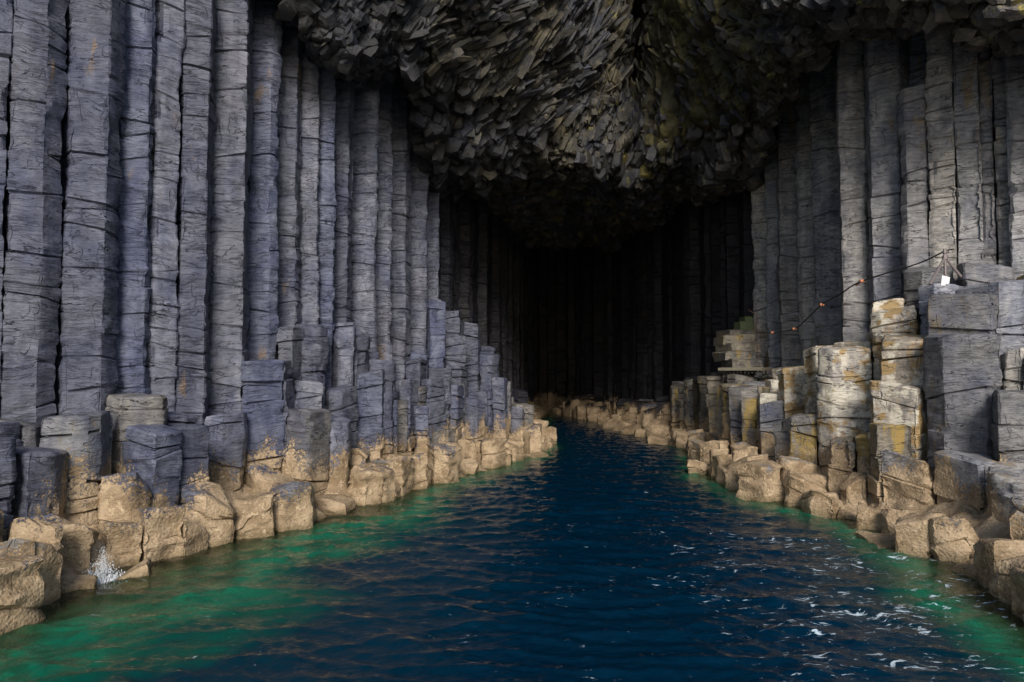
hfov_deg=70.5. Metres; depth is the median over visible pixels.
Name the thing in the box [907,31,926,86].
basalt column
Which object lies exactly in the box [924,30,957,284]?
basalt column
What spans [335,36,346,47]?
hanging column
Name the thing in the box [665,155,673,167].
hanging column
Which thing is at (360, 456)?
barnacled boulder
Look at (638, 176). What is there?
hanging column
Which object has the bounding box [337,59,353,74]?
hanging column
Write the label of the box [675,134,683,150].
hanging column
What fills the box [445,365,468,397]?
broken column
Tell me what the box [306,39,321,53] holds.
hanging column
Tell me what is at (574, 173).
hanging column
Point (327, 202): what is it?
basalt column
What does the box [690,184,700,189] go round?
hanging column
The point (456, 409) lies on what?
broken column
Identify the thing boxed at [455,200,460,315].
basalt column
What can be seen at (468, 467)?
barnacled boulder
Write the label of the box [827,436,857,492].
broken column
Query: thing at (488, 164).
hanging column
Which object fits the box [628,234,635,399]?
basalt column
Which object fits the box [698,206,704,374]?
basalt column
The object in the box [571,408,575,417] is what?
barnacled boulder
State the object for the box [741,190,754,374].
basalt column
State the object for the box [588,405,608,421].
barnacled boulder
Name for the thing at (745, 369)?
landing stage
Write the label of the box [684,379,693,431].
broken column
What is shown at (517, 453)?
barnacled boulder
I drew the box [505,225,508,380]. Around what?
basalt column
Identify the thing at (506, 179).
hanging column
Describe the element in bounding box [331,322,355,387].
broken column
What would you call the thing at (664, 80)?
cave roof
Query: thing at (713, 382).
broken column
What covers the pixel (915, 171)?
basalt column
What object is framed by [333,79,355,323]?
basalt column
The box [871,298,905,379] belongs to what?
broken column
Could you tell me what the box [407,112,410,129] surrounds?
hanging column
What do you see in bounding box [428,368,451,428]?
broken column
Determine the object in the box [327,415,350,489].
broken column
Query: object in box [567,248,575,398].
basalt column
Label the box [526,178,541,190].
hanging column
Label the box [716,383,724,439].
broken column
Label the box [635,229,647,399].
basalt column
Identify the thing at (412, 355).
broken column
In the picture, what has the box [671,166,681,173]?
hanging column
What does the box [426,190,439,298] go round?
basalt column
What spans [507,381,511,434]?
broken column
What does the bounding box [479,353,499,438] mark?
broken column
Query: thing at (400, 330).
basalt column
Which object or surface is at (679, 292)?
basalt column
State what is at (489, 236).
basalt column
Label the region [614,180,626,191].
hanging column
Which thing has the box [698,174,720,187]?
hanging column
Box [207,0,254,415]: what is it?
basalt column
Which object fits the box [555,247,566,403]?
basalt column
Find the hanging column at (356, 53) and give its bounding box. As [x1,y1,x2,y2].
[337,45,363,61]
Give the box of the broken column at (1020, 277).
[1016,274,1023,279]
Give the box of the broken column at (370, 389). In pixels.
[356,369,385,461]
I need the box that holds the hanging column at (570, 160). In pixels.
[563,154,574,166]
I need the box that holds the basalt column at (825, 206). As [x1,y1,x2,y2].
[809,45,841,345]
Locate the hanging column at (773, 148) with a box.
[769,138,778,152]
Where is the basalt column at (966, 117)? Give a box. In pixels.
[953,35,984,285]
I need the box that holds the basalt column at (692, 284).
[682,199,700,379]
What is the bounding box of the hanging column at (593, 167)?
[588,154,596,171]
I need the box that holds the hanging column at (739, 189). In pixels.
[734,185,746,194]
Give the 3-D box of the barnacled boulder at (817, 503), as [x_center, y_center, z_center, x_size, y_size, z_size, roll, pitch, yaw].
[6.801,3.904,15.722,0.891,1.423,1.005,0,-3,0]
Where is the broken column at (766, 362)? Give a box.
[764,351,769,375]
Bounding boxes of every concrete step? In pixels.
[712,350,755,361]
[713,334,754,345]
[715,342,760,352]
[716,329,754,336]
[721,358,762,367]
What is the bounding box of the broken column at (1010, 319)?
[956,279,1023,356]
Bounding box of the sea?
[0,411,1023,681]
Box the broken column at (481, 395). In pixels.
[468,390,487,425]
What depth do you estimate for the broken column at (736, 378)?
24.84 m
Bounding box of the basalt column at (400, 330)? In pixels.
[389,81,411,380]
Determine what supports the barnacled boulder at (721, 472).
on the seabed
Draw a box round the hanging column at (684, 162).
[682,159,688,166]
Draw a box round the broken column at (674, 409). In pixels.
[670,384,683,428]
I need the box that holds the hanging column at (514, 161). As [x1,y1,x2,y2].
[510,155,519,169]
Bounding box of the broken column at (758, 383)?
[742,381,764,385]
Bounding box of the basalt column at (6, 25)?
[0,0,13,418]
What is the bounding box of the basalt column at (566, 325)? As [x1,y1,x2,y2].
[565,248,567,398]
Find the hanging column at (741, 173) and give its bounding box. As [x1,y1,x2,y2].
[737,168,754,179]
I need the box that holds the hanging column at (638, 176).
[637,167,640,180]
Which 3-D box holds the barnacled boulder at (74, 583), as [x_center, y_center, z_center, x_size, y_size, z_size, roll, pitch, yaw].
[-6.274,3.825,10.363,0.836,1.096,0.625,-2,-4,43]
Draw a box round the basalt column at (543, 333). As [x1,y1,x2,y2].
[539,246,547,400]
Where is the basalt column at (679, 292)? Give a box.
[673,203,684,381]
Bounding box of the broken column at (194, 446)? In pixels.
[170,424,209,505]
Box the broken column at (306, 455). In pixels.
[283,408,330,495]
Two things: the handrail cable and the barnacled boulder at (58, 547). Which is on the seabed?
the barnacled boulder at (58, 547)
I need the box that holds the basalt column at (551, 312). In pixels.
[547,247,555,413]
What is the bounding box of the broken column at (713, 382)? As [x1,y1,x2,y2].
[705,376,722,432]
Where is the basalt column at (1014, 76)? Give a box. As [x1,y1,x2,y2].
[1004,53,1023,279]
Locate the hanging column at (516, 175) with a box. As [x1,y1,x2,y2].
[510,170,528,181]
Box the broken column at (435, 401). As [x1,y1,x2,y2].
[421,379,446,443]
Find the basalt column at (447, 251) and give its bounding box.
[440,192,454,311]
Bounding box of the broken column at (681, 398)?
[678,386,685,428]
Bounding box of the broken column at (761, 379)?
[757,377,771,380]
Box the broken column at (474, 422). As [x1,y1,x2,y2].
[464,397,485,440]
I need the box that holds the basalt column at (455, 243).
[455,207,456,303]
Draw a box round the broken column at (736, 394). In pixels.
[728,385,758,453]
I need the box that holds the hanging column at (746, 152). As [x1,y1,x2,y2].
[742,148,749,159]
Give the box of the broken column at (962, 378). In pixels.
[922,334,1002,464]
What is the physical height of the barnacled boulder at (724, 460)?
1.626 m
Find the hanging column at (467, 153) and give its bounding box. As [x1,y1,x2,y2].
[459,142,475,161]
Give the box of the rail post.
[748,310,757,358]
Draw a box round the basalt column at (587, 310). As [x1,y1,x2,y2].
[583,247,592,394]
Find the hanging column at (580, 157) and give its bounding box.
[573,152,585,164]
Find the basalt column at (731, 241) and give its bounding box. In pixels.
[724,194,739,373]
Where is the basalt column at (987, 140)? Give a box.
[978,47,997,264]
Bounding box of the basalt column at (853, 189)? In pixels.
[835,37,870,341]
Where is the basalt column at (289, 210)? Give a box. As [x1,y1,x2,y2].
[276,26,302,326]
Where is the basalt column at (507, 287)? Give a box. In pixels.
[507,231,508,379]
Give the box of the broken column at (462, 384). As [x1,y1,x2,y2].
[451,382,465,425]
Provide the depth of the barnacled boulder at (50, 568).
9.49 m
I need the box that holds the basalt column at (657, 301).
[652,225,662,401]
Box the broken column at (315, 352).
[295,324,329,409]
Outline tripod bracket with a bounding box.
[929,249,961,284]
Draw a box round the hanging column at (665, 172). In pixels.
[660,168,669,177]
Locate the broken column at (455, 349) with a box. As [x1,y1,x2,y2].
[444,335,465,367]
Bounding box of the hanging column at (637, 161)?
[632,151,642,167]
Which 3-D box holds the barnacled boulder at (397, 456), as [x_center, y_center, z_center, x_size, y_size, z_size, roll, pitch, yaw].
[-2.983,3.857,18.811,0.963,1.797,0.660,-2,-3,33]
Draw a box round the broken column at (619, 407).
[615,400,625,413]
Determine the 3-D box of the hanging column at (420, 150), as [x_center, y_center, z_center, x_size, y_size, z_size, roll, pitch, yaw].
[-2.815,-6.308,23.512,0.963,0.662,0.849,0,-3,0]
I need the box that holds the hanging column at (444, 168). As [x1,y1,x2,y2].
[429,157,449,176]
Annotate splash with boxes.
[82,546,127,588]
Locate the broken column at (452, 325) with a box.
[445,310,460,337]
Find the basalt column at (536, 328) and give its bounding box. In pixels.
[533,245,539,401]
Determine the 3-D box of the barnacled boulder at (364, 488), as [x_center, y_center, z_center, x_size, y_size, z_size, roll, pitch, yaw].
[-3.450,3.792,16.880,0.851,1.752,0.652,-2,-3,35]
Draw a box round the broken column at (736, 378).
[727,374,756,383]
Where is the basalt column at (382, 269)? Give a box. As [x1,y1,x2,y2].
[374,82,392,361]
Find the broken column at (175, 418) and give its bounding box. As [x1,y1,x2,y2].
[167,411,197,426]
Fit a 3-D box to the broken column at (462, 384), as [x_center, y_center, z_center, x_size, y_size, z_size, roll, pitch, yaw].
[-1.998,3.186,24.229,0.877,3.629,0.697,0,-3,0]
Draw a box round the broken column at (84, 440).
[39,411,113,524]
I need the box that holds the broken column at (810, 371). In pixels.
[802,346,832,412]
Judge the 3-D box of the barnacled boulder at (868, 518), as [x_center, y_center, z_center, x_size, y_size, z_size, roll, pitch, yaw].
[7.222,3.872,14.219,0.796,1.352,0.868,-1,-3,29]
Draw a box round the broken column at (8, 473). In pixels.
[0,437,17,541]
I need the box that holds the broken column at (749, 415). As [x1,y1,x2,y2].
[741,397,757,446]
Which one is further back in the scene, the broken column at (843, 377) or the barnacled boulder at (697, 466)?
the barnacled boulder at (697, 466)
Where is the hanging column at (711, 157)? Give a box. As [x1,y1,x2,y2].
[708,151,716,165]
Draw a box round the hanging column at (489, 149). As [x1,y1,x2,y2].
[486,144,498,157]
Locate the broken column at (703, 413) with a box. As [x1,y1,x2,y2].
[697,375,711,432]
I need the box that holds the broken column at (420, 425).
[413,406,429,453]
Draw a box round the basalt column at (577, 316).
[574,246,579,393]
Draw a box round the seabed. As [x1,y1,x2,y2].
[50,400,1023,650]
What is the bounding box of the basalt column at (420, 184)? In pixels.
[409,147,429,354]
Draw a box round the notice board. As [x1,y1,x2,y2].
[940,275,949,285]
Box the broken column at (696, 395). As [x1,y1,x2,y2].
[692,378,699,429]
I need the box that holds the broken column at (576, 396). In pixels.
[569,393,583,399]
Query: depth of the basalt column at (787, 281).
26.07 m
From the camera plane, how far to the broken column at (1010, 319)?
15.09 m
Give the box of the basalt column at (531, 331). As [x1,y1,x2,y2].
[529,249,533,404]
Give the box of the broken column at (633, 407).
[628,400,648,419]
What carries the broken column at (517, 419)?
on the seabed
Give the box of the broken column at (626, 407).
[624,402,628,412]
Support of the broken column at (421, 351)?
on the seabed
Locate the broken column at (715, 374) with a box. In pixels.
[709,372,723,375]
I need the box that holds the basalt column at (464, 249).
[458,191,470,322]
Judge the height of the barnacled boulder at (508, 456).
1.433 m
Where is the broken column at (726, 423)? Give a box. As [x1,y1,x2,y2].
[722,383,747,453]
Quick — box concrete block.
[734,316,753,329]
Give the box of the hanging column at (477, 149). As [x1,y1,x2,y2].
[475,144,479,154]
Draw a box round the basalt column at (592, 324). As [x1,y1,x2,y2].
[592,249,593,398]
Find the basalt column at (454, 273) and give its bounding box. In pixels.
[452,203,456,310]
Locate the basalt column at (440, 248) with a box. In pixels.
[439,199,441,298]
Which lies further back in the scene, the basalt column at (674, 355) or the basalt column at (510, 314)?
the basalt column at (510, 314)
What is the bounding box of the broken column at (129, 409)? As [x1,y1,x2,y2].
[105,393,168,473]
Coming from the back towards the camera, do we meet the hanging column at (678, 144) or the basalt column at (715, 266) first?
the basalt column at (715, 266)
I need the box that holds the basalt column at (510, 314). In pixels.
[508,231,513,387]
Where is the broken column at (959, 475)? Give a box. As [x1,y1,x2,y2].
[933,450,996,513]
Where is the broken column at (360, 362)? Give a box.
[353,333,370,403]
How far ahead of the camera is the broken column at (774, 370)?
24.29 m
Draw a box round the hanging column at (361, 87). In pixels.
[344,81,366,89]
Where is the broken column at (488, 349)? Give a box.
[478,346,495,380]
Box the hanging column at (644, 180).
[639,164,650,181]
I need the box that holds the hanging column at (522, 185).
[516,180,527,188]
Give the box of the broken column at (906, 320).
[870,305,920,380]
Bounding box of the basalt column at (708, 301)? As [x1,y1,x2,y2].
[703,200,711,374]
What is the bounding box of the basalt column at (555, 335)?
[555,259,556,404]
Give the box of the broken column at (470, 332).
[460,322,480,392]
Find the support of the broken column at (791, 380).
on the seabed
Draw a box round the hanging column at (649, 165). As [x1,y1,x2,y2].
[646,157,656,169]
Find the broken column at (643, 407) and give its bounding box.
[637,403,656,414]
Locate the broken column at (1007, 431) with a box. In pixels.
[990,390,1023,462]
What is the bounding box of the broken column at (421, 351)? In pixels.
[410,349,424,354]
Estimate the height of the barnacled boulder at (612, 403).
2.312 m
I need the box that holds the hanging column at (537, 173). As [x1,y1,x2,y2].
[529,170,542,177]
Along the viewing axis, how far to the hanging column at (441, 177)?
25.27 m
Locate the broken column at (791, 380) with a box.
[776,366,805,418]
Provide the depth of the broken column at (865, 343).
17.92 m
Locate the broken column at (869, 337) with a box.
[867,325,873,369]
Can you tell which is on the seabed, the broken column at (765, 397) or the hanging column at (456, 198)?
the broken column at (765, 397)
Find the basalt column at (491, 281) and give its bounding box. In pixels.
[490,211,492,345]
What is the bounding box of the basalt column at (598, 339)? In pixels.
[592,247,603,399]
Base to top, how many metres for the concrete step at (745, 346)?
0.413 m
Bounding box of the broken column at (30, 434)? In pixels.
[0,419,45,446]
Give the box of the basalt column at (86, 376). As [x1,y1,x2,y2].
[52,0,126,415]
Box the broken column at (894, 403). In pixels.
[868,380,928,462]
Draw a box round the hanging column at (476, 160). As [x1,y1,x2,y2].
[471,156,478,166]
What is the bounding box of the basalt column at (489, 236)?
[486,208,491,345]
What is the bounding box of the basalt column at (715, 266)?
[709,201,721,371]
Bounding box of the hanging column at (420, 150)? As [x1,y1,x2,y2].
[409,137,438,157]
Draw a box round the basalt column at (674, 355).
[671,209,677,384]
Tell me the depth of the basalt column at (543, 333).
59.80 m
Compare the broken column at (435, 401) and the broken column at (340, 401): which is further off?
the broken column at (435, 401)
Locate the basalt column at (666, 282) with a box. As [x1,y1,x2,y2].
[661,215,671,394]
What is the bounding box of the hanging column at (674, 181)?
[670,175,680,184]
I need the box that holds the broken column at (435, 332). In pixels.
[425,300,445,367]
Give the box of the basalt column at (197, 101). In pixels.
[175,0,215,424]
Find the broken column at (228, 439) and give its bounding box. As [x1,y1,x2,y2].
[204,412,248,492]
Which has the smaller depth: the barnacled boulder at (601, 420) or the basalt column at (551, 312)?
the barnacled boulder at (601, 420)
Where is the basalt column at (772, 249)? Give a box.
[764,127,780,374]
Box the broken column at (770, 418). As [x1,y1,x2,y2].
[756,400,783,461]
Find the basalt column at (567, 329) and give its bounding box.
[566,256,567,382]
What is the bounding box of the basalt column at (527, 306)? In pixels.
[525,248,529,403]
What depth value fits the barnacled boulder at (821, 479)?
16.90 m
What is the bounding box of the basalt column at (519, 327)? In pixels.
[519,249,520,389]
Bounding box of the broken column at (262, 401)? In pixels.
[240,359,284,484]
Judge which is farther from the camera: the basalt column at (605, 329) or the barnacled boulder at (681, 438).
the basalt column at (605, 329)
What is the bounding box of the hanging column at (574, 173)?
[571,169,577,177]
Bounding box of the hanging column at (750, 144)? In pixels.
[744,132,762,151]
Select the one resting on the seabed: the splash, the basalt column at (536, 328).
the basalt column at (536, 328)
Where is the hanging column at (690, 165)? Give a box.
[687,159,695,174]
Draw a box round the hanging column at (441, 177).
[434,170,447,185]
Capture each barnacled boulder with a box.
[0,509,3,541]
[0,538,62,631]
[0,555,47,660]
[8,514,63,606]
[43,513,98,574]
[52,544,61,586]
[60,569,100,614]
[89,520,143,569]
[97,472,152,522]
[97,558,151,608]
[131,506,185,581]
[181,482,238,568]
[181,521,208,572]
[231,491,276,564]
[247,463,294,493]
[269,481,316,549]
[314,508,326,531]
[315,494,356,526]
[346,464,384,519]
[349,448,371,472]
[365,463,396,516]
[373,459,410,509]
[385,454,414,505]
[393,482,401,514]
[398,453,427,503]
[426,442,461,488]
[426,469,431,492]
[431,428,457,443]
[458,438,476,460]
[459,470,465,479]
[460,458,478,475]
[461,453,466,458]
[476,438,506,470]
[478,465,486,473]
[484,425,489,438]
[505,441,517,449]
[505,448,511,469]
[507,439,524,451]
[511,446,523,468]
[512,430,530,453]
[520,423,541,453]
[524,451,548,459]
[533,419,548,426]
[541,436,547,449]
[542,426,556,442]
[542,442,547,450]
[548,442,554,447]
[552,402,562,414]
[556,406,562,413]
[562,398,569,414]
[564,399,582,416]
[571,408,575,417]
[575,403,592,419]
[582,397,595,402]
[586,406,593,421]
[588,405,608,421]
[592,400,608,406]
[597,417,608,424]
[603,414,628,428]
[609,400,616,414]
[613,418,636,430]
[620,424,642,433]
[633,429,646,436]
[636,413,642,423]
[642,407,656,427]
[646,418,670,437]
[647,433,663,438]
[647,435,670,444]
[670,429,686,447]
[676,431,687,447]
[686,460,708,479]
[687,432,708,449]
[688,429,704,434]
[689,439,704,460]
[699,440,728,463]
[707,449,728,479]
[708,432,718,440]
[711,454,731,481]
[716,465,726,485]
[725,454,768,491]
[730,442,758,451]
[731,448,754,463]
[735,459,784,506]
[738,446,757,454]
[778,456,817,495]
[784,469,826,512]
[800,489,843,520]
[801,490,840,499]
[803,473,827,490]
[837,500,867,530]
[839,472,867,504]
[855,529,894,551]
[856,502,881,532]
[880,508,907,534]
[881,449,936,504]
[894,512,945,582]
[928,516,980,586]
[936,563,975,605]
[973,538,1023,613]
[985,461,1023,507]
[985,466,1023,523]
[988,577,999,623]
[996,555,1023,623]
[1008,497,1023,539]
[1009,567,1023,651]
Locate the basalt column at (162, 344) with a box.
[145,0,185,410]
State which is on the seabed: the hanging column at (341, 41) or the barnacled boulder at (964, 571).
the barnacled boulder at (964, 571)
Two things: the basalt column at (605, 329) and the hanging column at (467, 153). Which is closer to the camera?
the hanging column at (467, 153)
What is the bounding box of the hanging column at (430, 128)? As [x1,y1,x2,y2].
[422,119,440,136]
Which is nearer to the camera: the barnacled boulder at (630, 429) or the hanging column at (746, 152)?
the hanging column at (746, 152)
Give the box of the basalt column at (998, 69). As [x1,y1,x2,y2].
[990,50,1010,266]
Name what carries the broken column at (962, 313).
on the seabed
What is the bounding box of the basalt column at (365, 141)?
[350,84,379,363]
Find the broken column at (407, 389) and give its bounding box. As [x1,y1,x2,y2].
[396,379,418,453]
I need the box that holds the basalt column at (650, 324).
[646,230,654,398]
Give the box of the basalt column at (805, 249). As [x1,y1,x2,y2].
[794,73,816,365]
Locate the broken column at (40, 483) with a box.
[10,446,68,518]
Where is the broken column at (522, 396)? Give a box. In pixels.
[513,389,527,403]
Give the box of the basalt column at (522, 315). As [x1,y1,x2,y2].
[520,240,524,389]
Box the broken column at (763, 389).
[758,386,770,393]
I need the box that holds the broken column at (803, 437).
[789,412,818,464]
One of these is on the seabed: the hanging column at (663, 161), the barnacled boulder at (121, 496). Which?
the barnacled boulder at (121, 496)
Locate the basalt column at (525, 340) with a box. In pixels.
[524,241,526,391]
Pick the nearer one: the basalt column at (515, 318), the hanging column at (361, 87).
the hanging column at (361, 87)
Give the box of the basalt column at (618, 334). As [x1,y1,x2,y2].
[614,249,622,399]
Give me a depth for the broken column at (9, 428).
11.27 m
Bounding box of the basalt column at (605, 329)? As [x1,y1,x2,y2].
[603,255,607,398]
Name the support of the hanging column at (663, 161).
hanging from the cave roof
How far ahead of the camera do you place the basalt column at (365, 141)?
20.67 m
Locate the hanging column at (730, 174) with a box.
[715,162,737,178]
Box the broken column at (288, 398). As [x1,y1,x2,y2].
[281,360,294,474]
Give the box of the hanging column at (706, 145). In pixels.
[701,139,712,154]
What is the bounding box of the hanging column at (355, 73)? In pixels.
[352,69,361,76]
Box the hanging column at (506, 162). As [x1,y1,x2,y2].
[503,157,513,164]
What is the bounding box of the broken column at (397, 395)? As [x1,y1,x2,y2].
[396,390,399,399]
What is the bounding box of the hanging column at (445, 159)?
[441,156,448,162]
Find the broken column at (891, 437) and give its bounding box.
[867,423,912,502]
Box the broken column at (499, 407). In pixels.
[492,377,508,439]
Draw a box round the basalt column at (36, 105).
[0,0,69,422]
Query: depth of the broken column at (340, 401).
17.99 m
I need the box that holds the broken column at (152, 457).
[122,424,182,506]
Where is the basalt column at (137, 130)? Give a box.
[115,0,156,393]
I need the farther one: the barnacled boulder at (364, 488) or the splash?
the barnacled boulder at (364, 488)
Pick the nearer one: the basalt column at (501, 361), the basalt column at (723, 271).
the basalt column at (723, 271)
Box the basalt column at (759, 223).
[751,182,768,375]
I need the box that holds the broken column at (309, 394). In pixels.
[294,380,323,408]
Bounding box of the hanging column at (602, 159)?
[599,154,605,164]
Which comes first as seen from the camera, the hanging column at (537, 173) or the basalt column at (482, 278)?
the hanging column at (537, 173)
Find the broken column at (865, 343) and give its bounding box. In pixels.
[833,340,873,379]
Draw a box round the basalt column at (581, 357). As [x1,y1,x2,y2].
[579,245,583,392]
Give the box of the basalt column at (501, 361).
[500,218,502,376]
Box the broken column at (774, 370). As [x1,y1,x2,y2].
[772,366,791,378]
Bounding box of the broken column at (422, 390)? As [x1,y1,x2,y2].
[417,386,427,405]
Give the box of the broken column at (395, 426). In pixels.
[393,380,397,453]
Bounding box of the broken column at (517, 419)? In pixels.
[510,406,524,434]
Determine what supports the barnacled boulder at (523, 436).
on the seabed
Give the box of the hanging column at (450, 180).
[447,177,453,184]
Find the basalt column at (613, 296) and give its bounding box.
[612,251,614,399]
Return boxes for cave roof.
[320,0,909,242]
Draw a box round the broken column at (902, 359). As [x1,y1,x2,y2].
[880,335,926,386]
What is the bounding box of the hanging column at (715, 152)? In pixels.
[713,149,719,162]
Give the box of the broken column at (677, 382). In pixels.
[672,381,683,384]
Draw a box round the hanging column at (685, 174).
[682,164,690,176]
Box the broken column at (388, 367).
[369,359,395,456]
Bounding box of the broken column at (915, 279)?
[903,267,954,315]
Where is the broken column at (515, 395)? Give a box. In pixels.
[512,393,517,402]
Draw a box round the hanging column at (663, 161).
[659,155,665,165]
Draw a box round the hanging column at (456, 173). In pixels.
[448,164,470,179]
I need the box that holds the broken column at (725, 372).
[715,371,728,374]
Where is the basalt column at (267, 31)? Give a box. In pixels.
[246,0,283,360]
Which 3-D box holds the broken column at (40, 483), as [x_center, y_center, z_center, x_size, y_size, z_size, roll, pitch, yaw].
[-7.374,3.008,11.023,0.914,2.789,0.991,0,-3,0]
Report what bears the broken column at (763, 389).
on the seabed
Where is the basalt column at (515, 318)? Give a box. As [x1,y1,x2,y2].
[513,232,516,388]
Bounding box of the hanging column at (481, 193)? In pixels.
[470,181,492,196]
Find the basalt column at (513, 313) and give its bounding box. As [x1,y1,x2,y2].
[513,232,514,388]
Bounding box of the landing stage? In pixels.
[718,367,772,372]
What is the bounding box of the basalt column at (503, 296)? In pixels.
[501,221,506,377]
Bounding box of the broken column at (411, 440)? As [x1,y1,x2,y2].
[405,401,415,454]
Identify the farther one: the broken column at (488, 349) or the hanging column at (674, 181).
the hanging column at (674, 181)
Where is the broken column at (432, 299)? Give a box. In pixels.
[427,298,440,301]
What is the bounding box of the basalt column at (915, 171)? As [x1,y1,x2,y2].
[896,83,930,298]
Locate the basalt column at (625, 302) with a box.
[620,239,630,398]
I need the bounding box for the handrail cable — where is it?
[757,249,953,332]
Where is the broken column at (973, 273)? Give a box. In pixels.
[956,262,1014,286]
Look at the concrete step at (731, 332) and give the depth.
27.59 m
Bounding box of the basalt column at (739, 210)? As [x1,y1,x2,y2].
[737,193,742,374]
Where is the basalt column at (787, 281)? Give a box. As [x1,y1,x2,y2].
[775,97,801,366]
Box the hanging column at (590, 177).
[588,170,596,180]
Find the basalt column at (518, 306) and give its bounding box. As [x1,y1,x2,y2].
[516,233,520,388]
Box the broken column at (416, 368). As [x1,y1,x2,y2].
[406,358,426,385]
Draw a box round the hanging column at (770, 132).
[754,126,775,148]
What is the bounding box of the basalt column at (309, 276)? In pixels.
[298,50,320,324]
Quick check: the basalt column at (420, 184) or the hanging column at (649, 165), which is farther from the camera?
the hanging column at (649, 165)
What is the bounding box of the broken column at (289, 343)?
[275,326,303,393]
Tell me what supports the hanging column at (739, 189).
hanging from the cave roof
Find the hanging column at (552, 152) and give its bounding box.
[548,144,561,156]
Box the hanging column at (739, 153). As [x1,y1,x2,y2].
[735,145,743,166]
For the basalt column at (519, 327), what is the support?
on the seabed
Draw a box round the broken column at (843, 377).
[815,346,871,475]
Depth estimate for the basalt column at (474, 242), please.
33.68 m
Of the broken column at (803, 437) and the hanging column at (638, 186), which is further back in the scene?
the hanging column at (638, 186)
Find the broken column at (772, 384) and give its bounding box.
[765,379,778,391]
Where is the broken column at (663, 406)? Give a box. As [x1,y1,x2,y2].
[656,395,670,420]
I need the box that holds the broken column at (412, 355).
[408,352,429,378]
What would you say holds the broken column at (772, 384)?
on the seabed
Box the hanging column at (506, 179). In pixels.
[499,175,511,182]
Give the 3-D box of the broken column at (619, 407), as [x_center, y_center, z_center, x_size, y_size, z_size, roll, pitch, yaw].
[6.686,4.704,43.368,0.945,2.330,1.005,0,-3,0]
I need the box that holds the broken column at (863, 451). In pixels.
[855,432,870,473]
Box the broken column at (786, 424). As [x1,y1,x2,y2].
[782,418,790,429]
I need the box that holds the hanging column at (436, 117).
[431,111,440,123]
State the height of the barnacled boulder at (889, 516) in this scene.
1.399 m
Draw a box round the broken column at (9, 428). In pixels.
[0,421,22,446]
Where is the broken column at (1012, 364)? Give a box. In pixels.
[1000,348,1023,389]
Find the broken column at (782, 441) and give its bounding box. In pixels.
[773,430,789,463]
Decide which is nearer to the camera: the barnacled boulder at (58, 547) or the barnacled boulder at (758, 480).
the barnacled boulder at (58, 547)
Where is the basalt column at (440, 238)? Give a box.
[439,205,440,276]
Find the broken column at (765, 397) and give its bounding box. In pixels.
[755,393,777,454]
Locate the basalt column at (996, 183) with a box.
[994,118,998,259]
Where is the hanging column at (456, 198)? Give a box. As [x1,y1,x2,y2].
[453,190,462,203]
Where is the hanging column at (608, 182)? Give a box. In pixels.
[597,176,611,186]
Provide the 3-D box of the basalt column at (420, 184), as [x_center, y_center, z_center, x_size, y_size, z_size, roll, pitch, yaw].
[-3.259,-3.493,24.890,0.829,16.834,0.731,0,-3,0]
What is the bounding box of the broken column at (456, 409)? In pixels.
[449,384,464,439]
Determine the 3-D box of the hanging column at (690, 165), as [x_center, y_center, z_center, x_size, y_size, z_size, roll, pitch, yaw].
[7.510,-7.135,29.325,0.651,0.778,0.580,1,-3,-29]
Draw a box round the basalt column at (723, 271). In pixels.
[719,195,726,330]
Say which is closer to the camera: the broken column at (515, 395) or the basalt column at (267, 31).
the basalt column at (267, 31)
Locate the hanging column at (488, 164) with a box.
[480,156,495,170]
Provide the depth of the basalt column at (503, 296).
39.02 m
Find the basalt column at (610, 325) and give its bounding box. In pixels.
[606,253,613,399]
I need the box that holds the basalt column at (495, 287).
[491,215,501,376]
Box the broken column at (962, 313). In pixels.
[927,294,998,334]
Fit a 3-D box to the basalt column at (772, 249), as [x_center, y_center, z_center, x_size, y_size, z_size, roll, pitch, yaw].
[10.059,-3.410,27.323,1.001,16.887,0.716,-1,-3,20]
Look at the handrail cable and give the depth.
16.89 m
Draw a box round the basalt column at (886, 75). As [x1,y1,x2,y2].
[863,32,909,321]
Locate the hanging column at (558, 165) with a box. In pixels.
[552,156,567,169]
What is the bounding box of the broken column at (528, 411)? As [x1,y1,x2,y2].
[515,403,533,426]
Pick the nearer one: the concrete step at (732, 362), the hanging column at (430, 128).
the hanging column at (430, 128)
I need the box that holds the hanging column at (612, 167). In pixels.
[609,156,618,171]
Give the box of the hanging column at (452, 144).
[443,136,462,155]
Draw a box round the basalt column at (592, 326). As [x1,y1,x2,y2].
[591,251,592,393]
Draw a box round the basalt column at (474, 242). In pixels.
[469,197,478,323]
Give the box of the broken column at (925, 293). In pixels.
[918,283,962,334]
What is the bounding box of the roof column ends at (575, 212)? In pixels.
[274,0,1023,254]
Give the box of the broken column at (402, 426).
[397,400,407,453]
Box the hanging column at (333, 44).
[328,38,338,54]
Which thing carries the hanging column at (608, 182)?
hanging from the cave roof
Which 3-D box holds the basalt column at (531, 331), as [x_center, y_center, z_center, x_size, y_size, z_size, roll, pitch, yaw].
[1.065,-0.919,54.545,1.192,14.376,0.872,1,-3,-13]
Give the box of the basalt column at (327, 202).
[316,67,336,388]
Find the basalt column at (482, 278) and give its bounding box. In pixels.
[477,201,487,345]
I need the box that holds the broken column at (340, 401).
[325,385,358,447]
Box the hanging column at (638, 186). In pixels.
[633,182,643,190]
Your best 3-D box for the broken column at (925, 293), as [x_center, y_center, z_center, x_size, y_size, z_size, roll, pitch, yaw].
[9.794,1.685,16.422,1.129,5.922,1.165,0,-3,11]
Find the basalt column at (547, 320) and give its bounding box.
[547,272,547,392]
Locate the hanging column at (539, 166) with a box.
[535,160,548,169]
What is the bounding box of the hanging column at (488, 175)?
[482,169,497,179]
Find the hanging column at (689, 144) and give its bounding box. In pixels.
[686,141,692,147]
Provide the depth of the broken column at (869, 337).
18.65 m

